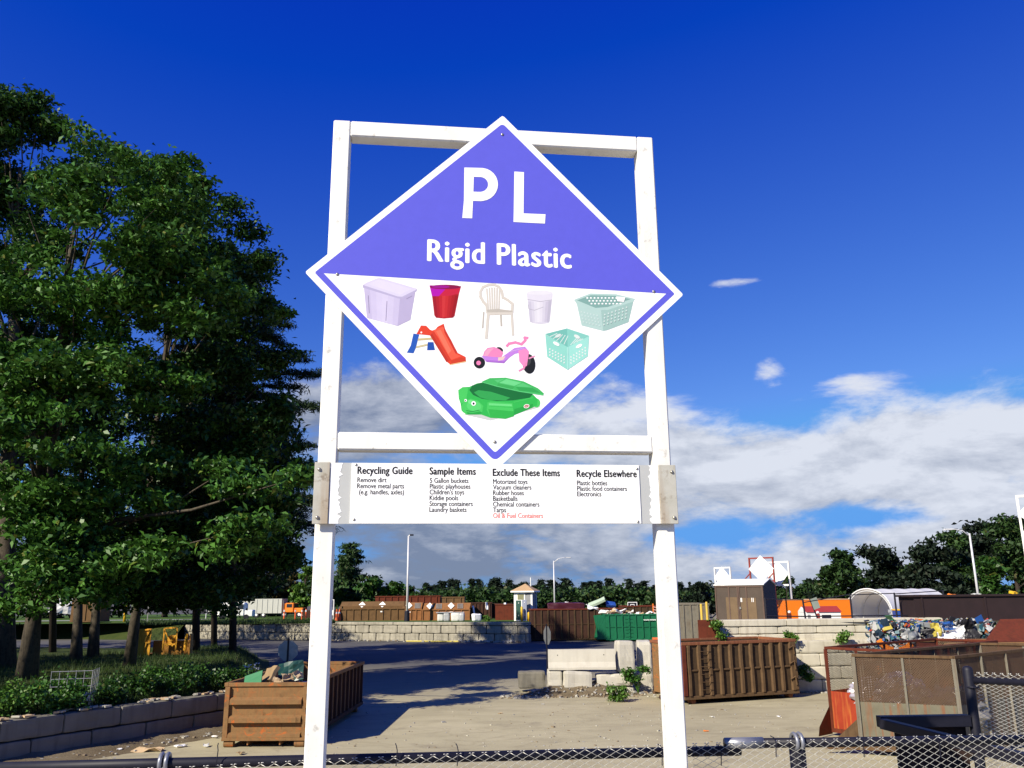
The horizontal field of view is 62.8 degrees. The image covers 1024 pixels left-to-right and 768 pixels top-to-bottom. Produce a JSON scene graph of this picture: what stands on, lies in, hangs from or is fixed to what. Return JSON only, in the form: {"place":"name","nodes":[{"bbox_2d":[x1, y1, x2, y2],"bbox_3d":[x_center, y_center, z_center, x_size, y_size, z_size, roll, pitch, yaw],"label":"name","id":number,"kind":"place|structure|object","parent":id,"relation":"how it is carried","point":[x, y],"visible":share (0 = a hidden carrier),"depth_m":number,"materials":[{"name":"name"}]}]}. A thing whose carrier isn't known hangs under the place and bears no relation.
{"place":"outdoors","nodes":[
{"label":"outdoors","id":0,"kind":"place"},
{"bbox_2d":[16,622,182,639],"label":"grass bank","id":1,"kind":"structure","parent":0,"point":[113,630],"depth_m":93.47,"materials":[{"name":"plant"}]},
{"bbox_2d":[0,643,269,717],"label":"lawn","id":2,"kind":"structure","parent":0,"point":[264,664],"depth_m":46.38,"materials":[{"name":"plant"}]},
{"bbox_2d":[0,672,39,715],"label":"shrub","id":3,"kind":"object","parent":2,"relation":"on","point":[7,688],"visible":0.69,"depth_m":24.28,"materials":[{"name":"green plant"}]},
{"bbox_2d":[0,679,92,713],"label":"shrub","id":4,"kind":"object","parent":2,"relation":"on","point":[50,703],"visible":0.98,"depth_m":24.42,"materials":[{"name":"green plant"}]},
{"bbox_2d":[25,665,99,708],"bbox_3d":[-13.937,9.374,25.694,2.648,1.520,1.634,-6,-15,22],"label":"shrub","id":5,"kind":"object","parent":2,"relation":"on","point":[81,686],"visible":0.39,"depth_m":25.54,"materials":[{"name":"green plant"}]},
{"bbox_2d":[0,316,126,652],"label":"pine tree","id":6,"kind":"object","parent":2,"relation":"on","point":[52,630],"visible":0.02,"depth_m":53.80,"materials":[{"name":"green plant"}]},
{"bbox_2d":[0,83,135,667],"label":"tree","id":7,"kind":"object","parent":2,"relation":"on","point":[20,111],"visible":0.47,"depth_m":46.85,"materials":[{"name":"plant"}]},
{"bbox_2d":[49,667,99,706],"bbox_3d":[-13.543,9.424,25.908,1.178,1.150,1.019,3,-15,-15],"label":"wire cage","id":8,"kind":"object","parent":2,"relation":"on","point":[75,678],"visible":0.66,"depth_m":25.62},
{"bbox_2d":[17,392,196,660],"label":"tree","id":9,"kind":"object","parent":2,"relation":"on","point":[76,648],"visible":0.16,"depth_m":47.30,"materials":[{"name":"plant"}]},
{"bbox_2d":[17,336,199,657],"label":"tree","id":10,"kind":"object","parent":2,"relation":"on","point":[93,648],"visible":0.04,"depth_m":48.67,"materials":[{"name":"plant"}]},
{"bbox_2d":[91,680,140,705],"bbox_3d":[-12.773,10.004,26.850,1.574,1.071,1.839,-1,-14,0],"label":"shrub","id":11,"kind":"object","parent":2,"relation":"on","point":[119,693],"visible":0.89,"depth_m":26.51,"materials":[{"name":"green plant"}]},
{"bbox_2d":[94,668,170,696],"bbox_3d":[-12.632,10.137,27.840,2.400,1.355,1.668,5,-15,-20],"label":"shrub","id":12,"kind":"object","parent":2,"relation":"on","point":[148,682],"visible":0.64,"depth_m":27.79,"materials":[{"name":"green plant"}]},
{"bbox_2d":[0,114,314,679],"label":"tree","id":13,"kind":"object","parent":2,"relation":"on","point":[65,558],"visible":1,"depth_m":33.22,"materials":[{"name":"plant"}]},
{"bbox_2d":[129,669,195,699],"bbox_3d":[-12.004,10.325,28.558,2.277,1.092,1.725,9,-17,-34],"label":"shrub","id":14,"kind":"object","parent":2,"relation":"on","point":[169,684],"visible":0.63,"depth_m":28.54,"materials":[{"name":"green plant"}]},
{"bbox_2d":[137,627,197,655],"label":"yellow skip","id":15,"kind":"object","parent":2,"relation":"on","point":[170,644],"visible":0.89,"depth_m":49.79,"materials":[{"name":"metal"}]},
{"bbox_2d":[163,657,215,692],"bbox_3d":[-11.462,10.395,29.795,1.859,1.242,2.978,2,-14,-12],"label":"shrub","id":16,"kind":"object","parent":2,"relation":"on","point":[192,672],"visible":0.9,"depth_m":29.39,"materials":[{"name":"green plant"}]},
{"bbox_2d":[129,297,250,650],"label":"pine tree","id":17,"kind":"object","parent":2,"relation":"on","point":[195,616],"visible":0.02,"depth_m":54.75,"materials":[{"name":"green plant"}]},
{"bbox_2d":[77,191,315,666],"bbox_3d":[-14.825,1.218,40.852,12.456,24.806,11.173,-1,-14,0],"label":"tree","id":18,"kind":"object","parent":2,"relation":"on","point":[211,588],"visible":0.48,"depth_m":38.32,"materials":[{"name":"plant"}]},
{"bbox_2d":[191,664,245,690],"bbox_3d":[-10.887,10.622,30.387,2.802,1.166,1.798,-10,-17,32],"label":"shrub","id":19,"kind":"object","parent":2,"relation":"on","point":[223,677],"visible":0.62,"depth_m":30.01,"materials":[{"name":"green plant"}]},
{"bbox_2d":[132,340,308,645],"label":"pine tree","id":20,"kind":"object","parent":2,"relation":"on","point":[213,630],"depth_m":58.54,"materials":[{"name":"green plant"}]},
{"bbox_2d":[162,282,343,652],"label":"pine tree","id":21,"kind":"object","parent":2,"relation":"on","point":[276,337],"visible":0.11,"depth_m":55.01,"materials":[{"name":"green plant"}]},
{"bbox_2d":[16,614,528,623],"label":"back terrace","id":22,"kind":"structure","parent":0,"point":[144,617],"depth_m":134.03,"materials":[{"name":"green plant"}]},
{"bbox_2d":[69,601,110,621],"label":"roll off container","id":23,"kind":"object","parent":22,"relation":"on","point":[104,615],"visible":0.34,"depth_m":94.76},
{"bbox_2d":[126,617,335,624],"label":"verge blades","id":24,"kind":"object","parent":22,"relation":"on","point":[207,621],"visible":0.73,"depth_m":83.93,"materials":[{"name":"green plant"}]},
{"bbox_2d":[217,603,254,619],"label":"van","id":25,"kind":"object","parent":22,"relation":"on","point":[244,613],"visible":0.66,"depth_m":106.63,"materials":[{"name":"white metal"}]},
{"bbox_2d":[208,599,306,617],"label":"dump truck","id":26,"kind":"object","parent":22,"relation":"on","point":[262,608],"visible":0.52,"depth_m":137.56,"materials":[{"name":"white metal"}]},
{"bbox_2d":[265,566,310,605],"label":"pine tree","id":27,"kind":"object","parent":22,"relation":"on","point":[285,594],"visible":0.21,"depth_m":166.00,"materials":[{"name":"green plant"}]},
{"bbox_2d":[287,565,312,616],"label":"tree","id":28,"kind":"object","parent":22,"relation":"on","point":[296,596],"visible":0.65,"depth_m":144.54,"materials":[{"name":"green plant"}]},
{"bbox_2d":[300,573,352,609],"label":"tree","id":29,"kind":"object","parent":22,"relation":"on","point":[340,587],"visible":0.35,"depth_m":140.47,"materials":[{"name":"plant"}]},
{"bbox_2d":[334,541,371,607],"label":"pine tree","id":30,"kind":"object","parent":22,"relation":"on","point":[348,570],"visible":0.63,"depth_m":145.35,"materials":[{"name":"green plant"}]},
{"bbox_2d":[338,601,405,620],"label":"hopper container","id":31,"kind":"object","parent":22,"relation":"on","point":[375,611],"visible":0.84,"depth_m":90.75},
{"bbox_2d":[353,573,405,601],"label":"tree","id":32,"kind":"object","parent":22,"relation":"on","point":[372,585],"visible":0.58,"depth_m":136.88,"materials":[{"name":"plant"}]},
{"bbox_2d":[375,595,441,602],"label":"roll off container","id":33,"kind":"object","parent":22,"relation":"on","point":[432,599],"visible":0.33,"depth_m":97.86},
{"bbox_2d":[404,534,413,620],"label":"street lamp","id":34,"kind":"object","parent":22,"relation":"on","point":[407,615],"visible":0.99,"depth_m":87.37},
{"bbox_2d":[405,602,423,620],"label":"hopper container","id":35,"kind":"object","parent":22,"relation":"on","point":[415,609],"visible":0.85,"depth_m":89.79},
{"bbox_2d":[422,603,470,620],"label":"hopper container","id":36,"kind":"object","parent":22,"relation":"on","point":[429,611],"visible":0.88,"depth_m":89.33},
{"bbox_2d":[470,602,492,618],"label":"roll off container","id":37,"kind":"object","parent":22,"relation":"on","point":[479,607],"visible":0.8,"depth_m":91.73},
{"bbox_2d":[495,604,513,619],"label":"container","id":38,"kind":"object","parent":22,"relation":"on","point":[504,611],"visible":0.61,"depth_m":87.83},
{"bbox_2d":[510,584,539,620],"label":"booth","id":39,"kind":"object","parent":22,"relation":"on","point":[528,593],"visible":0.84,"depth_m":84.58,"materials":[{"name":"grey"}]},
{"bbox_2d":[0,0,1023,596],"label":"sky","id":40,"kind":"structure","parent":0,"point":[839,184],"materials":[{"name":"blue"}]},
{"bbox_2d":[15,603,1023,767],"bbox_3d":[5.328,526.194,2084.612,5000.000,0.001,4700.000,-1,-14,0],"label":"ground","id":41,"kind":"structure","parent":0,"point":[430,684],"depth_m":30.84,"materials":[{"name":"concrete"}]},
{"bbox_2d":[0,723,222,761],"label":"dirt strip","id":42,"kind":"object","parent":41,"relation":"on","point":[156,739],"visible":0.56,"depth_m":25.24,"materials":[{"name":"soil"}]},
{"bbox_2d":[0,692,224,759],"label":"retaining wall","id":43,"kind":"structure","parent":41,"relation":"on","point":[47,732],"depth_m":25.54,"materials":[{"name":"concrete"}]},
{"bbox_2d":[0,689,224,719],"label":"wall debris","id":44,"kind":"object","parent":43,"relation":"on","point":[100,706],"depth_m":25.61,"materials":[{"name":"stone"}]},
{"bbox_2d":[240,559,290,616],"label":"tree","id":45,"kind":"object","parent":41,"relation":"on","point":[270,595],"visible":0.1,"depth_m":154.08,"materials":[{"name":"plant"}]},
{"bbox_2d":[278,638,297,661],"bbox_3d":[-9.439,11.943,35.156,0.813,2.484,0.051,1,-14,-6],"label":"stop sign","id":46,"kind":"object","parent":41,"relation":"on","point":[287,650],"visible":0.78,"depth_m":35.34,"materials":[{"name":"metal"}]},
{"bbox_2d":[221,661,364,746],"bbox_3d":[-7.345,11.014,29.382,2.702,1.837,8.410,-1,-14,1],"label":"roll off container","id":47,"kind":"object","parent":41,"relation":"on","point":[264,711],"visible":0.76,"depth_m":25.51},
{"bbox_2d":[262,665,279,681],"bbox_3d":[-7.674,9.207,26.523,0.694,0.583,0.415,-13,-19,41],"label":"upholstered panel","id":48,"kind":"object","parent":47,"relation":"on","point":[270,673],"visible":0.88,"depth_m":26.44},
{"bbox_2d":[278,660,303,681],"bbox_3d":[-7.163,9.286,27.107,0.898,0.658,0.441,-1,-14,0],"label":"plastic sheet","id":49,"kind":"object","parent":47,"relation":"in","point":[289,667],"visible":0.72,"depth_m":27.18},
{"bbox_2d":[184,622,530,641],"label":"block wall","id":50,"kind":"structure","parent":41,"relation":"on","point":[403,631],"depth_m":82.83,"materials":[{"name":"concrete"}]},
{"bbox_2d":[518,670,545,688],"bbox_3d":[0.918,13.743,38.992,1.256,0.789,0.821,0,-14,-3],"label":"concrete block","id":51,"kind":"object","parent":41,"relation":"on","point":[531,679],"depth_m":38.62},
{"bbox_2d":[529,608,624,640],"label":"roll off container","id":52,"kind":"object","parent":41,"relation":"on","point":[570,624],"visible":0.72,"depth_m":80.26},
{"bbox_2d":[547,602,584,608],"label":"maroon cover","id":53,"kind":"object","parent":52,"relation":"on","point":[568,605],"visible":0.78,"depth_m":81.05,"materials":[{"name":"paint"}]},
{"bbox_2d":[562,670,591,687],"bbox_3d":[2.938,13.550,38.107,1.353,1.052,1.021,1,-14,-6],"label":"concrete block","id":54,"kind":"object","parent":41,"relation":"on","point":[573,678],"depth_m":37.68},
{"bbox_2d":[327,703,831,761],"bbox_3d":[2.522,11.638,28.573,20.473,0.068,13.152,-1,-14,0],"label":"yard grit","id":55,"kind":"object","parent":41,"relation":"on","point":[824,759],"visible":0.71,"depth_m":27.59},
{"bbox_2d":[332,639,827,698],"bbox_3d":[-1.149,19.633,60.859,16.438,0.590,57.921,5,-15,-20],"label":"rubble","id":56,"kind":"object","parent":41,"relation":"on","point":[502,696],"visible":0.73,"depth_m":37.31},
{"bbox_2d":[520,680,649,697],"bbox_3d":[2.739,13.676,37.713,7.400,0.624,3.400,-1,-14,0],"label":"dirt mound","id":57,"kind":"object","parent":41,"relation":"on","point":[568,693],"visible":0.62,"depth_m":37.14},
{"bbox_2d":[547,669,561,686],"bbox_3d":[1.947,13.500,38.376,0.671,0.867,0.914,0,-14,-2],"label":"concrete block","id":58,"kind":"object","parent":57,"relation":"on","point":[554,677],"depth_m":37.98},
{"bbox_2d":[548,649,615,669],"bbox_3d":[3.181,12.592,38.349,3.059,0.892,0.612,-1,-14,2],"label":"concrete barrier","id":59,"kind":"object","parent":58,"relation":"on","point":[581,659],"visible":1,"depth_m":38.19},
{"bbox_2d":[619,665,651,692],"bbox_3d":[5.586,13.234,37.583,1.516,1.214,1.042,-1,-14,0],"label":"weed","id":60,"kind":"object","parent":57,"relation":"on","point":[632,679],"visible":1,"depth_m":37.58,"materials":[{"name":"green plant"}]},
{"bbox_2d":[370,581,849,608],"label":"scrub belt","id":61,"kind":"object","parent":41,"relation":"on","point":[640,596],"visible":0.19,"depth_m":223.60,"materials":[{"name":"plant"}]},
{"bbox_2d":[602,681,630,701],"bbox_3d":[4.442,12.842,34.893,1.187,0.885,0.955,7,-16,-26],"label":"weed","id":62,"kind":"object","parent":41,"relation":"on","point":[621,695],"visible":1,"depth_m":34.76,"materials":[{"name":"green plant"}]},
{"bbox_2d":[593,613,657,641],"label":"roll off container","id":63,"kind":"object","parent":41,"relation":"on","point":[622,626],"visible":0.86,"depth_m":77.88,"materials":[{"name":"green metal"}]},
{"bbox_2d":[616,686,634,691],"bbox_3d":[4.791,14.026,38.187,1.550,0.504,0.935,0,-14,-1],"label":"concrete block","id":64,"kind":"object","parent":41,"relation":"on","point":[631,689],"depth_m":37.88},
{"bbox_2d":[595,672,632,685],"bbox_3d":[4.685,13.513,38.365,1.709,0.591,0.930,-1,-14,1],"label":"concrete block","id":65,"kind":"object","parent":64,"relation":"on","point":[614,678],"depth_m":37.95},
{"bbox_2d":[618,605,656,612],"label":"roll off container","id":66,"kind":"object","parent":41,"relation":"on","point":[643,608],"visible":0.15,"depth_m":82.18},
{"bbox_2d":[633,670,652,690],"bbox_3d":[6.096,14.043,39.161,0.792,1.228,1.323,0,-14,-3],"label":"concrete block","id":67,"kind":"object","parent":41,"relation":"on","point":[646,684],"depth_m":38.59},
{"bbox_2d":[679,603,709,638],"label":"roll off container","id":68,"kind":"object","parent":41,"relation":"on","point":[689,615],"visible":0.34,"depth_m":73.12,"materials":[{"name":"grey metal"}]},
{"bbox_2d":[681,580,715,614],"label":"tree","id":69,"kind":"object","parent":41,"relation":"on","point":[702,595],"visible":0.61,"depth_m":143.95,"materials":[{"name":"plant"}]},
{"bbox_2d":[650,636,799,703],"bbox_3d":[9.042,12.201,35.941,5.907,2.397,2.735,5,-15,-20],"label":"roll off container","id":70,"kind":"object","parent":41,"relation":"on","point":[715,668],"visible":0.83,"depth_m":34.96,"materials":[{"name":"metal"}]},
{"bbox_2d":[660,639,871,694],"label":"concrete wall","id":71,"kind":"structure","parent":41,"relation":"on","point":[810,652],"depth_m":37.76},
{"bbox_2d":[698,620,719,637],"bbox_3d":[8.950,11.215,38.048,1.000,0.980,0.040,0,-14,-4],"label":"steel plate","id":72,"kind":"object","parent":71,"relation":"on","point":[705,630],"visible":0.64,"depth_m":38.03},
{"bbox_2d":[706,618,728,640],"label":"weed","id":73,"kind":"object","parent":71,"relation":"on","point":[715,623],"visible":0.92,"depth_m":37.68,"materials":[{"name":"green plant"}]},
{"bbox_2d":[797,660,815,682],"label":"weed","id":74,"kind":"object","parent":71,"relation":"attached to","point":[805,674],"visible":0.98,"depth_m":36.85,"materials":[{"name":"green plant"}]},
{"bbox_2d":[719,617,997,639],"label":"concrete wall","id":75,"kind":"structure","parent":71,"relation":"on","point":[817,629],"depth_m":38.58,"materials":[{"name":"concrete"}]},
{"bbox_2d":[764,590,943,618],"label":"rail fence","id":76,"kind":"object","parent":75,"relation":"on","point":[851,615],"visible":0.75,"depth_m":40.15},
{"bbox_2d":[819,638,1002,735],"bbox_3d":[13.193,9.897,27.532,7.871,2.608,2.274,10,-17,-36],"label":"cage container","id":77,"kind":"object","parent":41,"relation":"on","point":[840,716],"visible":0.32,"depth_m":26.64,"materials":[{"name":"brown"}]},
{"bbox_2d":[826,643,1023,755],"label":"cage container","id":78,"kind":"object","parent":41,"relation":"on","point":[868,710],"visible":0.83,"depth_m":23.27,"materials":[{"name":"brown metal"}]},
{"bbox_2d":[872,671,933,704],"bbox_3d":[10.966,8.773,23.579,1.680,1.330,1.417,-1,-14,0],"label":"plastic bag","id":79,"kind":"object","parent":78,"relation":"in","point":[902,690],"visible":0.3,"depth_m":23.25,"materials":[{"name":"silver plastic"}]},
{"bbox_2d":[932,685,991,726],"bbox_3d":[12.392,9.111,23.412,1.892,1.404,1.446,-1,-14,0],"label":"plastic bag","id":80,"kind":"object","parent":78,"relation":"in","point":[983,715],"visible":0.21,"depth_m":22.98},
{"bbox_2d":[876,714,1023,767],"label":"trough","id":81,"kind":"object","parent":41,"relation":"on","point":[931,725],"visible":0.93,"depth_m":6.55,"materials":[{"name":"metal"}]},
{"bbox_2d":[915,619,1023,676],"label":"hopper container","id":82,"kind":"object","parent":41,"relation":"on","point":[1007,631],"visible":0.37,"depth_m":32.00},
{"bbox_2d":[962,666,1023,767],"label":"chain link fence","id":83,"kind":"object","parent":41,"relation":"on","point":[970,680],"visible":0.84,"depth_m":6.56,"materials":[{"name":"metal"}]},
{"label":"deck","id":84,"kind":"structure","parent":41,"relation":"on","visible":0},
{"bbox_2d":[304,116,687,767],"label":"recycling sign","id":85,"kind":"object","parent":84,"relation":"attached to","point":[500,292],"visible":1,"depth_m":3.77,"materials":[{"name":"white paint"}]},
{"bbox_2d":[0,731,1023,767],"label":"chain link fence","id":86,"kind":"object","parent":84,"relation":"on","point":[796,745],"visible":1,"depth_m":3.62,"materials":[{"name":"metal"}]},
{"bbox_2d":[614,640,634,671],"bbox_3d":[5.185,12.582,38.730,0.853,1.421,0.775,1,-14,-7],"label":"concrete block","id":87,"kind":"object","parent":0,"point":[624,654],"depth_m":38.41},
{"bbox_2d":[636,640,651,670],"bbox_3d":[6.221,12.801,39.572,0.680,1.369,1.331,-2,-14,6],"label":"concrete block","id":88,"kind":"object","parent":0,"point":[643,652],"depth_m":38.99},
{"bbox_2d":[798,606,841,618],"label":"truck","id":89,"kind":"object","parent":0,"point":[827,610],"depth_m":54.13,"materials":[{"name":"metal"}]},
{"bbox_3d":[15.793,11.498,34.661,2.022,1.444,1.471,-1,-14,1],"label":"plastic bale","id":90,"kind":"object","parent":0,"visible":0},
{"bbox_2d":[863,615,920,646],"bbox_3d":[15.777,10.397,34.856,1.963,1.504,1.565,-1,-14,1],"label":"plastic bale","id":91,"kind":"object","parent":90,"relation":"on","point":[888,628],"visible":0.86,"depth_m":34.33},
{"bbox_3d":[17.455,11.463,34.696,1.988,1.388,1.606,-1,-14,0],"label":"plastic bale","id":92,"kind":"object","parent":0,"visible":0},
{"bbox_2d":[903,617,957,638],"bbox_3d":[17.470,10.382,34.885,1.858,1.339,1.524,-1,-14,0],"label":"plastic bale","id":93,"kind":"object","parent":92,"relation":"on","point":[924,623],"visible":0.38,"depth_m":34.45},
{"bbox_2d":[945,625,964,638],"bbox_3d":[18.012,10.095,34.055,0.756,0.598,0.422,-6,-15,21],"label":"plastic piece","id":94,"kind":"object","parent":93,"relation":"attached to","point":[957,632],"visible":0.91,"depth_m":34.05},
{"bbox_3d":[19.045,11.348,34.760,2.125,1.427,1.430,0,-14,-1],"label":"plastic bale","id":95,"kind":"object","parent":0,"visible":0},
{"bbox_2d":[943,615,996,638],"bbox_3d":[19.083,10.359,34.936,1.972,1.427,1.529,0,-14,-1],"label":"plastic bale","id":96,"kind":"object","parent":95,"relation":"on","point":[983,627],"visible":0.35,"depth_m":34.42},
{"bbox_2d":[960,618,979,638],"bbox_3d":[18.585,9.977,34.105,0.645,0.909,0.523,-1,-14,0],"label":"plastic piece","id":97,"kind":"object","parent":96,"relation":"hanging from","point":[971,632],"visible":0.85,"depth_m":34.09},
{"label":"right terrace","id":98,"kind":"structure","parent":0,"visible":0},
{"bbox_2d":[714,567,731,585],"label":"framed sign","id":99,"kind":"object","parent":98,"relation":"on","point":[721,574],"visible":0.49,"depth_m":65.66,"materials":[{"name":"metal"}]},
{"bbox_2d":[713,578,777,619],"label":"shed","id":100,"kind":"structure","parent":98,"relation":"on","point":[739,598],"depth_m":43.88,"materials":[{"name":"wood"}]},
{"bbox_2d":[745,556,778,618],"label":"framed sign","id":101,"kind":"object","parent":98,"relation":"on","point":[760,568],"visible":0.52,"depth_m":57.97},
{"bbox_2d":[768,561,792,598],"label":"framed sign","id":102,"kind":"object","parent":98,"relation":"on","point":[781,573],"visible":0.64,"depth_m":59.47,"materials":[{"name":"metal"}]},
{"bbox_2d":[776,576,812,598],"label":"tree","id":103,"kind":"object","parent":98,"relation":"on","point":[800,591],"visible":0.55,"depth_m":144.56,"materials":[{"name":"plant"}]},
{"bbox_2d":[777,599,850,618],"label":"storage container","id":104,"kind":"object","parent":98,"relation":"on","point":[794,606],"visible":0.34,"depth_m":58.06,"materials":[{"name":"metal"}]},
{"bbox_2d":[803,547,871,598],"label":"tree","id":105,"kind":"object","parent":98,"relation":"on","point":[839,571],"visible":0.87,"depth_m":107.76,"materials":[{"name":"plant"}]},
{"bbox_2d":[844,543,904,588],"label":"tree","id":106,"kind":"object","parent":98,"relation":"on","point":[880,558],"visible":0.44,"depth_m":114.39,"materials":[{"name":"plant"}]},
{"bbox_2d":[848,588,941,617],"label":"tunnel shelter","id":107,"kind":"object","parent":98,"relation":"on","point":[879,604],"visible":0.59,"depth_m":72.45,"materials":[{"name":"white"}]},
{"bbox_2d":[889,534,980,594],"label":"tree","id":108,"kind":"object","parent":98,"relation":"on","point":[921,574],"visible":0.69,"depth_m":108.10,"materials":[{"name":"plant"}]},
{"bbox_2d":[930,528,981,588],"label":"tree","id":109,"kind":"object","parent":98,"relation":"on","point":[963,565],"visible":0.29,"depth_m":115.36,"materials":[{"name":"plant"}]},
{"bbox_2d":[895,594,1023,620],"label":"roll off container","id":110,"kind":"object","parent":98,"relation":"on","point":[998,607],"visible":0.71,"depth_m":39.40,"materials":[{"name":"metal"}]},
{"bbox_2d":[951,518,1006,590],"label":"tree","id":111,"kind":"object","parent":98,"relation":"on","point":[981,545],"visible":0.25,"depth_m":122.39,"materials":[{"name":"plant"}]},
{"bbox_2d":[973,555,1015,593],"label":"tree","id":112,"kind":"object","parent":98,"relation":"on","point":[991,572],"visible":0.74,"depth_m":96.25,"materials":[{"name":"plant"}]},
{"bbox_2d":[980,512,1023,593],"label":"tree","id":113,"kind":"object","parent":98,"relation":"on","point":[1008,530],"visible":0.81,"depth_m":108.91,"materials":[{"name":"plant"}]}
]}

